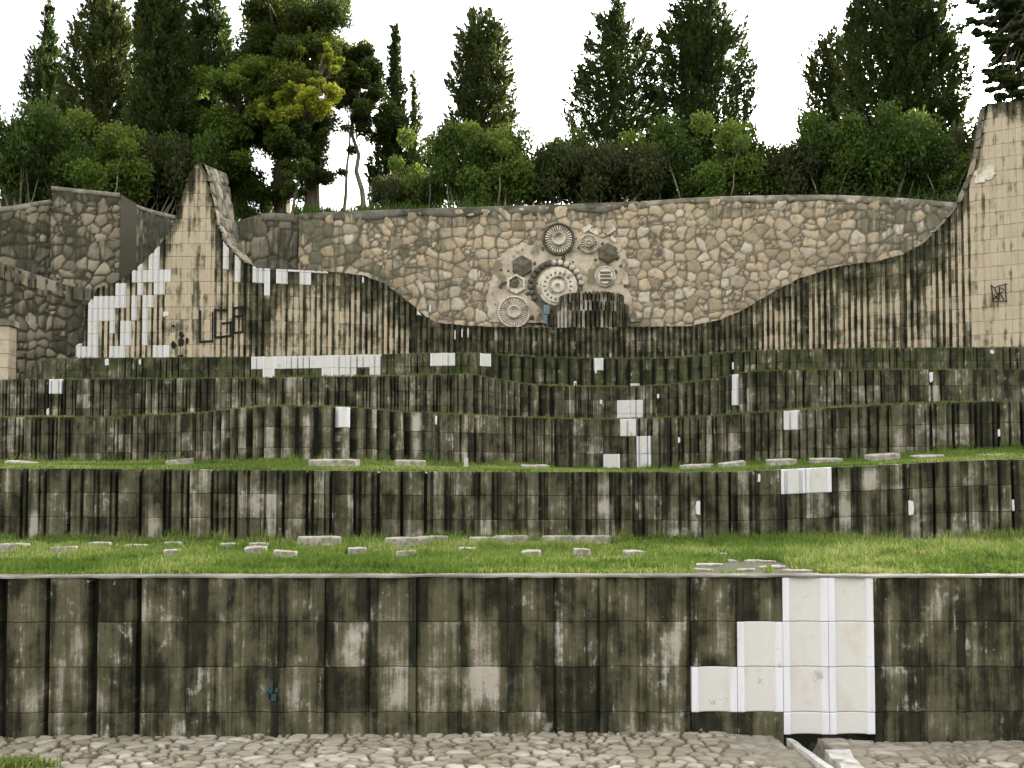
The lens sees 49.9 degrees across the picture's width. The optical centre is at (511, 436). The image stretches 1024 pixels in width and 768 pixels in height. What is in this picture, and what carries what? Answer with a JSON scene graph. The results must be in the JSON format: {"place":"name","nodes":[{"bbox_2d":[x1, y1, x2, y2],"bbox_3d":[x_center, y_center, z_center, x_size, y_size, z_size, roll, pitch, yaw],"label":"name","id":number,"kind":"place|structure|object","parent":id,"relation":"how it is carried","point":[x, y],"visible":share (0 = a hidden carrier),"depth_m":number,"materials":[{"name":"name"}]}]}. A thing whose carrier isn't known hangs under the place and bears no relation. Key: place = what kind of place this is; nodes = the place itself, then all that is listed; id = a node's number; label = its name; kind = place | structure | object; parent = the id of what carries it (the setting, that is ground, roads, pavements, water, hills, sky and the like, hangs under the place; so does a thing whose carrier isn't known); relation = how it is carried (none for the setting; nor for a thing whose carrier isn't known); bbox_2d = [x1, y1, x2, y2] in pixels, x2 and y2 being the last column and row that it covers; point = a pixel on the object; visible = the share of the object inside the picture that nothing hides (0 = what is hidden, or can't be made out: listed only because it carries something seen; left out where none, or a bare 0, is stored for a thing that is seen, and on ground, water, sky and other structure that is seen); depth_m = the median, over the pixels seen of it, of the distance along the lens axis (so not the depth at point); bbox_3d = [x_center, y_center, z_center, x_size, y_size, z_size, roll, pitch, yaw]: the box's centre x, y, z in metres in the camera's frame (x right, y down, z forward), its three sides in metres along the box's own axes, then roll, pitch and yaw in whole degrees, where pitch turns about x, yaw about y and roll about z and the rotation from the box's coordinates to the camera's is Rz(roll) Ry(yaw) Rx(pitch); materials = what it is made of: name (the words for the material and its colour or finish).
{"place":"outdoors","nodes":[
{"label":"outdoors","id":0,"kind":"place"},
{"bbox_2d":[142,213,299,471],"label":"hill","id":1,"kind":"structure","parent":0,"point":[298,214],"depth_m":36.80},
{"bbox_2d":[0,132,50,206],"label":"shrub","id":2,"kind":"object","parent":1,"relation":"on","point":[40,188],"visible":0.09,"depth_m":42.89,"materials":[{"name":"green plant"}]},
{"bbox_2d":[0,93,63,205],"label":"shrub","id":3,"kind":"object","parent":1,"relation":"on","point":[23,139],"visible":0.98,"depth_m":39.81,"materials":[{"name":"green plant"}]},
{"bbox_2d":[15,0,71,169],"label":"cypress tree","id":4,"kind":"object","parent":1,"relation":"on","point":[46,53],"visible":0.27,"depth_m":50.29,"materials":[{"name":"green plant"}]},
{"bbox_2d":[33,117,90,200],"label":"shrub","id":5,"kind":"object","parent":1,"relation":"on","point":[61,156],"visible":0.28,"depth_m":40.56,"materials":[{"name":"green plant"}]},
{"bbox_2d":[49,137,107,184],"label":"shrub","id":6,"kind":"object","parent":1,"relation":"on","point":[81,151],"visible":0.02,"depth_m":44.15,"materials":[{"name":"green plant"}]},
{"bbox_2d":[50,186,136,288],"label":"stone pier","id":7,"kind":"structure","parent":1,"relation":"on","point":[93,238],"depth_m":35.11,"materials":[{"name":"stone"}]},
{"bbox_2d":[52,0,138,166],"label":"cypress tree","id":8,"kind":"object","parent":1,"relation":"on","point":[100,47],"visible":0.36,"depth_m":46.83,"materials":[{"name":"green plant"}]},
{"bbox_2d":[61,105,155,206],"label":"shrub","id":9,"kind":"object","parent":1,"relation":"on","point":[121,147],"visible":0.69,"depth_m":40.20,"materials":[{"name":"green plant"}]},
{"bbox_2d":[119,201,174,279],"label":"rubble wall","id":10,"kind":"structure","parent":1,"relation":"on","point":[153,228],"depth_m":37.29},
{"bbox_2d":[113,127,198,214],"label":"shrub","id":11,"kind":"object","parent":1,"relation":"on","point":[177,170],"visible":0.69,"depth_m":41.64,"materials":[{"name":"green plant"}]},
{"bbox_2d":[119,0,197,215],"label":"cypress tree","id":12,"kind":"object","parent":1,"relation":"on","point":[160,94],"visible":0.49,"depth_m":42.94,"materials":[{"name":"green plant"}]},
{"bbox_2d":[155,124,231,210],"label":"shrub","id":13,"kind":"object","parent":1,"relation":"on","point":[211,153],"visible":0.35,"depth_m":41.92,"materials":[{"name":"green plant"}]},
{"bbox_2d":[183,0,238,221],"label":"cypress tree","id":14,"kind":"object","parent":1,"relation":"on","point":[210,33],"visible":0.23,"depth_m":48.21,"materials":[{"name":"green plant"}]},
{"bbox_2d":[187,53,276,214],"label":"broadleaf tree","id":15,"kind":"object","parent":1,"relation":"on","point":[243,128],"visible":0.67,"depth_m":42.94,"materials":[{"name":"green plant"}]},
{"bbox_2d":[230,180,274,220],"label":"shrub","id":16,"kind":"object","parent":1,"relation":"on","point":[245,209],"visible":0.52,"depth_m":44.06,"materials":[{"name":"green plant"}]},
{"bbox_2d":[236,213,298,269],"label":"rubble wall","id":17,"kind":"structure","parent":1,"relation":"on","point":[268,240],"depth_m":36.86,"materials":[{"name":"stone"}]},
{"bbox_2d":[220,0,355,213],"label":"pine tree","id":18,"kind":"object","parent":1,"relation":"on","point":[279,30],"visible":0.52,"depth_m":44.10,"materials":[{"name":"green plant"}]},
{"bbox_2d":[244,41,345,213],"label":"young tree","id":19,"kind":"object","parent":1,"relation":"on","point":[298,105],"visible":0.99,"depth_m":42.13,"materials":[{"name":"green plant"}]},
{"bbox_2d":[333,38,406,208],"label":"pine tree","id":20,"kind":"object","parent":1,"relation":"on","point":[364,67],"visible":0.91,"depth_m":46.11,"materials":[{"name":"green plant"}]},
{"bbox_2d":[356,23,423,207],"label":"fir tree","id":21,"kind":"object","parent":1,"relation":"on","point":[395,85],"visible":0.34,"depth_m":47.39,"materials":[{"name":"green plant"}]},
{"bbox_2d":[365,170,433,208],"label":"shrub","id":22,"kind":"object","parent":1,"relation":"on","point":[383,191],"visible":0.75,"depth_m":41.19,"materials":[{"name":"green plant"}]},
{"bbox_2d":[387,154,429,181],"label":"shrub","id":23,"kind":"object","parent":1,"relation":"on","point":[397,165],"visible":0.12,"depth_m":43.53,"materials":[{"name":"green plant"}]},
{"bbox_2d":[404,70,427,171],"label":"fir tree","id":24,"kind":"object","parent":1,"relation":"on","point":[415,124],"visible":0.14,"depth_m":52.66,"materials":[{"name":"green plant"}]},
{"bbox_2d":[396,125,456,208],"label":"shrub","id":25,"kind":"object","parent":1,"relation":"on","point":[438,190],"visible":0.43,"depth_m":41.17,"materials":[{"name":"green plant"}]},
{"bbox_2d":[430,114,500,207],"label":"shrub","id":26,"kind":"object","parent":1,"relation":"on","point":[446,147],"visible":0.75,"depth_m":40.31,"materials":[{"name":"green plant"}]},
{"bbox_2d":[442,5,521,205],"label":"cypress tree","id":27,"kind":"object","parent":1,"relation":"on","point":[483,77],"visible":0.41,"depth_m":48.98,"materials":[{"name":"green plant"}]},
{"bbox_2d":[9,189,958,214],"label":"undergrowth","id":28,"kind":"object","parent":1,"relation":"on","point":[308,209],"depth_m":36.65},
{"bbox_2d":[455,118,538,206],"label":"shrub","id":29,"kind":"object","parent":1,"relation":"on","point":[512,187],"visible":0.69,"depth_m":40.10,"materials":[{"name":"green plant"}]},
{"bbox_2d":[492,129,570,205],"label":"shrub","id":30,"kind":"object","parent":1,"relation":"on","point":[549,163],"visible":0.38,"depth_m":40.63,"materials":[{"name":"green plant"}]},
{"bbox_2d":[523,137,627,204],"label":"shrub","id":31,"kind":"object","parent":1,"relation":"on","point":[554,195],"visible":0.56,"depth_m":40.39,"materials":[{"name":"green plant"}]},
{"bbox_2d":[543,291,630,327],"bbox_3d":[2.461,-3.743,35.285,2.862,1.768,1.624,0,-3,0],"label":"stepped drum","id":32,"kind":"object","parent":1,"relation":"on","point":[611,309],"visible":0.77,"depth_m":34.90,"materials":[{"name":"stone"}]},
{"bbox_2d":[566,123,617,203],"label":"shrub","id":33,"kind":"object","parent":1,"relation":"on","point":[573,139],"visible":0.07,"depth_m":43.20,"materials":[{"name":"green plant"}]},
{"bbox_2d":[555,0,666,201],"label":"cypress tree","id":34,"kind":"object","parent":1,"relation":"on","point":[616,109],"visible":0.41,"depth_m":47.68,"materials":[{"name":"green plant"}]},
{"bbox_2d":[562,137,672,202],"bbox_3d":[3.688,-9.032,40.360,4.387,3.916,2.630,0,-3,4],"label":"shrub","id":35,"kind":"object","parent":1,"relation":"on","point":[642,167],"visible":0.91,"depth_m":39.92,"materials":[{"name":"green plant"}]},
{"bbox_2d":[298,195,955,326],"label":"rubble wall","id":36,"kind":"structure","parent":1,"relation":"on","point":[694,261],"depth_m":36.27,"materials":[{"name":"stone"}]},
{"bbox_2d":[487,223,639,326],"bbox_3d":[1.694,-5.319,36.321,5.061,3.515,0.430,0,-3,0],"label":"stone relief","id":37,"kind":"object","parent":36,"relation":"attached to","point":[550,266],"visible":0.89,"depth_m":36.29,"materials":[{"name":"grey stone"}]},
{"bbox_2d":[617,128,687,201],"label":"shrub","id":38,"kind":"object","parent":1,"relation":"on","point":[631,142],"visible":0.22,"depth_m":40.65,"materials":[{"name":"green plant"}]},
{"bbox_2d":[646,110,743,198],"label":"shrub","id":39,"kind":"object","parent":1,"relation":"on","point":[672,139],"visible":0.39,"depth_m":40.78,"materials":[{"name":"green plant"}]},
{"bbox_2d":[639,0,759,192],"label":"cypress tree","id":40,"kind":"object","parent":1,"relation":"on","point":[701,37],"visible":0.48,"depth_m":46.54,"materials":[{"name":"green plant"}]},
{"bbox_2d":[687,109,765,197],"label":"shrub","id":41,"kind":"object","parent":1,"relation":"on","point":[737,139],"visible":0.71,"depth_m":40.05,"materials":[{"name":"green plant"}]},
{"bbox_2d":[738,133,814,195],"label":"shrub","id":42,"kind":"object","parent":1,"relation":"on","point":[772,187],"visible":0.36,"depth_m":40.60,"materials":[{"name":"green plant"}]},
{"bbox_2d":[760,135,847,194],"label":"shrub","id":43,"kind":"object","parent":1,"relation":"on","point":[783,158],"visible":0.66,"depth_m":40.51,"materials":[{"name":"green plant"}]},
{"bbox_2d":[794,24,863,190],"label":"cypress tree","id":44,"kind":"object","parent":1,"relation":"on","point":[823,78],"visible":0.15,"depth_m":50.34,"materials":[{"name":"green plant"}]},
{"bbox_2d":[794,105,883,196],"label":"shrub","id":45,"kind":"object","parent":1,"relation":"on","point":[853,186],"visible":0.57,"depth_m":40.01,"materials":[{"name":"green plant"}]},
{"bbox_2d":[828,105,934,197],"bbox_3d":[13.354,-9.550,39.748,3.530,4.917,2.880,-1,-3,29],"label":"shrub","id":46,"kind":"object","parent":1,"relation":"on","point":[908,142],"visible":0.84,"depth_m":39.17,"materials":[{"name":"green plant"}]},
{"bbox_2d":[830,0,976,191],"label":"cypress tree","id":47,"kind":"object","parent":1,"relation":"on","point":[897,42],"visible":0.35,"depth_m":45.25,"materials":[{"name":"green plant"}]},
{"bbox_2d":[870,96,946,199],"bbox_3d":[14.441,-9.745,40.103,2.594,5.343,1.800,0,-3,5],"label":"shrub","id":48,"kind":"object","parent":1,"relation":"on","point":[880,121],"visible":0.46,"depth_m":39.74,"materials":[{"name":"green plant"}]},
{"bbox_2d":[917,114,972,200],"bbox_3d":[15.906,-9.411,39.443,3.244,4.581,2.251,-2,-3,44],"label":"shrub","id":49,"kind":"object","parent":1,"relation":"on","point":[954,183],"visible":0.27,"depth_m":39.24,"materials":[{"name":"green plant"}]},
{"bbox_2d":[941,116,977,176],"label":"shrub","id":50,"kind":"object","parent":1,"relation":"on","point":[964,138],"visible":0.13,"depth_m":40.12,"materials":[{"name":"green plant"}]},
{"bbox_2d":[963,0,1023,101],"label":"cedar tree","id":51,"kind":"object","parent":1,"relation":"on","point":[1007,19],"visible":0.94,"depth_m":39.93,"materials":[{"name":"green plant"}]},
{"bbox_2d":[0,731,1023,767],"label":"cobbled pavement","id":52,"kind":"structure","parent":0,"point":[647,749],"depth_m":9.31,"materials":[{"name":"stone"}]},
{"bbox_2d":[0,752,61,767],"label":"weeds","id":53,"kind":"object","parent":52,"relation":"on","point":[14,761],"visible":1,"depth_m":8.73,"materials":[{"name":"green plant"}]},
{"bbox_2d":[0,573,1023,744],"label":"terrace wall","id":54,"kind":"structure","parent":52,"relation":"on","point":[906,657],"depth_m":9.93,"materials":[{"name":"stone"}]},
{"bbox_2d":[787,738,863,767],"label":"drain channel","id":55,"kind":"object","parent":52,"relation":"on","point":[841,758],"visible":0.81,"depth_m":9.09,"materials":[{"name":"concrete"}]},
{"bbox_2d":[0,446,1023,471],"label":"grass","id":56,"kind":"structure","parent":0,"point":[271,463],"depth_m":16.71,"materials":[{"name":"plant"}]},
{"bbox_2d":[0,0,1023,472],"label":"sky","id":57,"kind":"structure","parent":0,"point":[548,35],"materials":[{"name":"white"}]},
{"bbox_2d":[0,528,1023,574],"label":"lawn ground","id":58,"kind":"structure","parent":0,"point":[728,566],"depth_m":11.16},
{"bbox_2d":[0,543,30,551],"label":"grave stone","id":59,"kind":"object","parent":58,"relation":"on","point":[7,546],"visible":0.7,"depth_m":13.70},
{"bbox_2d":[49,546,77,553],"bbox_3d":[-5.468,1.427,13.440,0.304,0.183,0.341,-3,-5,0],"label":"grave stone","id":60,"kind":"object","parent":58,"relation":"on","point":[60,548],"visible":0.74,"depth_m":13.28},
{"bbox_2d":[163,549,185,555],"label":"grave stone","id":61,"kind":"object","parent":58,"relation":"on","point":[170,551],"visible":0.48,"depth_m":12.74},
{"bbox_2d":[244,545,266,553],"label":"grave stone","id":62,"kind":"object","parent":58,"relation":"on","point":[252,549],"visible":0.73,"depth_m":13.31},
{"bbox_2d":[273,549,297,557],"bbox_3d":[-2.622,1.395,12.682,0.270,0.181,0.302,3,-4,0],"label":"grave stone","id":63,"kind":"object","parent":58,"relation":"on","point":[277,552],"visible":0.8,"depth_m":12.56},
{"bbox_2d":[297,536,340,546],"bbox_3d":[-2.592,1.454,14.751,0.581,0.246,0.357,0,-3,0],"label":"grave stone","id":64,"kind":"object","parent":58,"relation":"on","point":[316,540],"visible":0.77,"depth_m":14.60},
{"bbox_2d":[348,547,366,554],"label":"grave stone","id":65,"kind":"object","parent":58,"relation":"on","point":[356,550],"visible":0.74,"depth_m":13.12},
{"bbox_2d":[384,537,426,546],"bbox_3d":[-1.437,1.469,14.880,0.570,0.226,0.341,0,-3,0],"label":"grave stone","id":66,"kind":"object","parent":58,"relation":"on","point":[401,541],"visible":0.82,"depth_m":14.73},
{"bbox_2d":[396,550,414,556],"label":"grave stone","id":67,"kind":"object","parent":58,"relation":"on","point":[402,554],"visible":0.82,"depth_m":12.56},
{"bbox_2d":[417,535,447,541],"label":"grave stone","id":68,"kind":"object","parent":58,"relation":"on","point":[441,537],"visible":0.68,"depth_m":15.13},
{"bbox_2d":[468,536,503,543],"bbox_3d":[-0.348,1.474,14.997,0.490,0.226,0.280,0,-3,0],"label":"grave stone","id":69,"kind":"object","parent":58,"relation":"on","point":[496,538],"visible":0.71,"depth_m":14.88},
{"bbox_2d":[493,535,528,542],"bbox_3d":[-0.015,1.489,15.377,0.504,0.229,0.281,0,-3,0],"label":"grave stone","id":70,"kind":"object","parent":58,"relation":"on","point":[511,538],"visible":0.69,"depth_m":15.25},
{"bbox_2d":[0,459,1023,541],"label":"terrace wall","id":71,"kind":"structure","parent":58,"relation":"on","point":[908,499],"depth_m":16.01,"materials":[{"name":"stone"}]},
{"bbox_2d":[4,437,1023,542],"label":"weeds","id":72,"kind":"object","parent":58,"relation":"on","point":[1020,534],"visible":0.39,"depth_m":15.77,"materials":[{"name":"green plant"}]},
{"bbox_2d":[521,549,540,556],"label":"grave stone","id":73,"kind":"object","parent":58,"relation":"on","point":[535,551],"visible":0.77,"depth_m":12.60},
{"bbox_2d":[541,535,573,542],"bbox_3d":[0.651,1.489,15.383,0.474,0.229,0.272,0,-3,0],"label":"grave stone","id":74,"kind":"object","parent":58,"relation":"on","point":[562,537],"visible":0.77,"depth_m":15.26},
{"bbox_2d":[573,548,590,554],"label":"grave stone","id":75,"kind":"object","parent":58,"relation":"on","point":[580,551],"visible":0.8,"depth_m":12.94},
{"bbox_2d":[573,535,610,544],"bbox_3d":[1.108,1.489,15.384,0.544,0.229,0.329,0,-3,0],"label":"grave stone","id":76,"kind":"object","parent":58,"relation":"on","point":[599,538],"visible":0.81,"depth_m":15.24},
{"bbox_2d":[622,550,644,556],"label":"grave stone","id":77,"kind":"object","parent":58,"relation":"on","point":[626,553],"visible":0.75,"depth_m":12.58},
{"bbox_2d":[696,563,723,566],"bbox_3d":[2.028,1.370,11.269,0.282,0.148,0.223,-1,-2,0],"label":"paving fragment","id":78,"kind":"object","parent":58,"relation":"on","point":[710,564],"visible":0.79,"depth_m":11.18,"materials":[{"name":"stone"}]},
{"bbox_2d":[744,559,775,562],"bbox_3d":[2.671,1.396,11.839,0.339,0.148,0.240,3,-4,0],"label":"paving fragment","id":79,"kind":"object","parent":58,"relation":"on","point":[758,561],"visible":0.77,"depth_m":11.73,"materials":[{"name":"stone"}]},
{"bbox_2d":[758,565,785,568],"bbox_3d":[2.606,1.359,10.997,0.275,0.147,0.210,-1,-1,0],"label":"paving fragment","id":80,"kind":"object","parent":58,"relation":"on","point":[778,567],"visible":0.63,"depth_m":10.92,"materials":[{"name":"stone"}]},
{"bbox_2d":[781,569,812,572],"bbox_3d":[2.723,1.337,10.510,0.284,0.148,0.182,1,-4,0],"label":"paving fragment","id":81,"kind":"object","parent":58,"relation":"on","point":[797,570],"visible":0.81,"depth_m":10.43,"materials":[{"name":"stone"}]},
{"bbox_2d":[784,733,862,748],"bbox_3d":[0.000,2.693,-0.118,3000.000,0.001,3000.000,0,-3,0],"label":"ground","id":82,"kind":"structure","parent":0,"point":[804,740],"depth_m":11.76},
{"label":"terrace ground","id":83,"kind":"structure","parent":0,"visible":0},
{"bbox_2d":[0,319,18,379],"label":"stone post","id":84,"kind":"object","parent":83,"relation":"on","point":[8,334],"visible":0.81,"depth_m":31.56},
{"bbox_2d":[0,200,51,278],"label":"rubble wall","id":85,"kind":"structure","parent":83,"relation":"on","point":[25,237],"depth_m":35.50,"materials":[{"name":"stone"}]},
{"bbox_2d":[0,263,96,379],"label":"rubble wall","id":86,"kind":"structure","parent":83,"relation":"on","point":[48,315],"depth_m":33.43,"materials":[{"name":"stone"}]},
{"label":"terrace ground","id":87,"kind":"structure","parent":0,"visible":0},
{"bbox_2d":[4,460,38,463],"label":"grave slab","id":88,"kind":"structure","parent":87,"relation":"on","point":[17,461],"depth_m":18.62,"materials":[{"name":"stone"}]},
{"bbox_2d":[165,458,194,470],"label":"grave slab","id":89,"kind":"structure","parent":87,"relation":"on","point":[183,461],"depth_m":17.95,"materials":[{"name":"stone"}]},
{"bbox_2d":[308,459,359,472],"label":"grave slab","id":90,"kind":"structure","parent":87,"relation":"on","point":[334,462],"depth_m":16.94,"materials":[{"name":"stone"}]},
{"bbox_2d":[394,460,425,472],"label":"grave slab","id":91,"kind":"structure","parent":87,"relation":"on","point":[410,462],"depth_m":17.69,"materials":[{"name":"stone"}]},
{"bbox_2d":[0,401,1023,473],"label":"terrace wall","id":92,"kind":"structure","parent":87,"relation":"on","point":[311,432],"depth_m":19.70,"materials":[{"name":"stone"}]},
{"bbox_2d":[521,464,548,467],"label":"grave slab","id":93,"kind":"structure","parent":87,"relation":"on","point":[537,465],"depth_m":18.64,"materials":[{"name":"stone"}]},
{"bbox_2d":[679,463,713,468],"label":"grave slab","id":94,"kind":"structure","parent":87,"relation":"on","point":[693,466],"depth_m":18.30,"materials":[{"name":"stone"}]},
{"bbox_2d":[718,460,745,472],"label":"grave slab","id":95,"kind":"structure","parent":87,"relation":"on","point":[740,463],"depth_m":17.88,"materials":[{"name":"stone"}]},
{"bbox_2d":[766,458,796,470],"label":"grave slab","id":96,"kind":"structure","parent":87,"relation":"on","point":[779,462],"depth_m":17.30,"materials":[{"name":"stone"}]},
{"bbox_2d":[809,458,842,463],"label":"grave slab","id":97,"kind":"structure","parent":87,"relation":"on","point":[817,460],"depth_m":16.86,"materials":[{"name":"stone"}]},
{"bbox_2d":[864,453,900,460],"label":"grave slab","id":98,"kind":"structure","parent":87,"relation":"on","point":[880,456],"depth_m":16.38,"materials":[{"name":"stone"}]},
{"bbox_2d":[909,454,944,463],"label":"grave slab","id":99,"kind":"structure","parent":87,"relation":"on","point":[925,456],"depth_m":16.24,"materials":[{"name":"stone"}]},
{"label":"terrace ground","id":100,"kind":"structure","parent":0,"visible":0},
{"bbox_2d":[0,399,1022,419],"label":"grass","id":101,"kind":"structure","parent":100,"relation":"on","point":[600,418],"depth_m":20.02,"materials":[{"name":"plant"}]},
{"bbox_2d":[0,369,1023,418],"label":"terrace wall","id":102,"kind":"structure","parent":100,"relation":"on","point":[734,393],"depth_m":24.58,"materials":[{"name":"stone"}]},
{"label":"terrace ground","id":103,"kind":"structure","parent":0,"visible":0},
{"bbox_2d":[24,347,1023,385],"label":"terrace wall","id":104,"kind":"structure","parent":103,"relation":"on","point":[573,371],"depth_m":27.97,"materials":[{"name":"stone"}]},
{"bbox_2d":[52,367,1019,386],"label":"grass","id":105,"kind":"structure","parent":103,"relation":"on","point":[416,374],"depth_m":24.69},
{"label":"terrace ground","id":106,"kind":"structure","parent":0,"visible":0},
{"bbox_2d":[70,345,1021,358],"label":"grass","id":107,"kind":"structure","parent":106,"relation":"on","point":[690,355],"depth_m":27.89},
{"bbox_2d":[75,101,1023,358],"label":"wave wall","id":108,"kind":"structure","parent":106,"relation":"on","point":[196,283],"depth_m":31.29,"materials":[{"name":"beige stone"}]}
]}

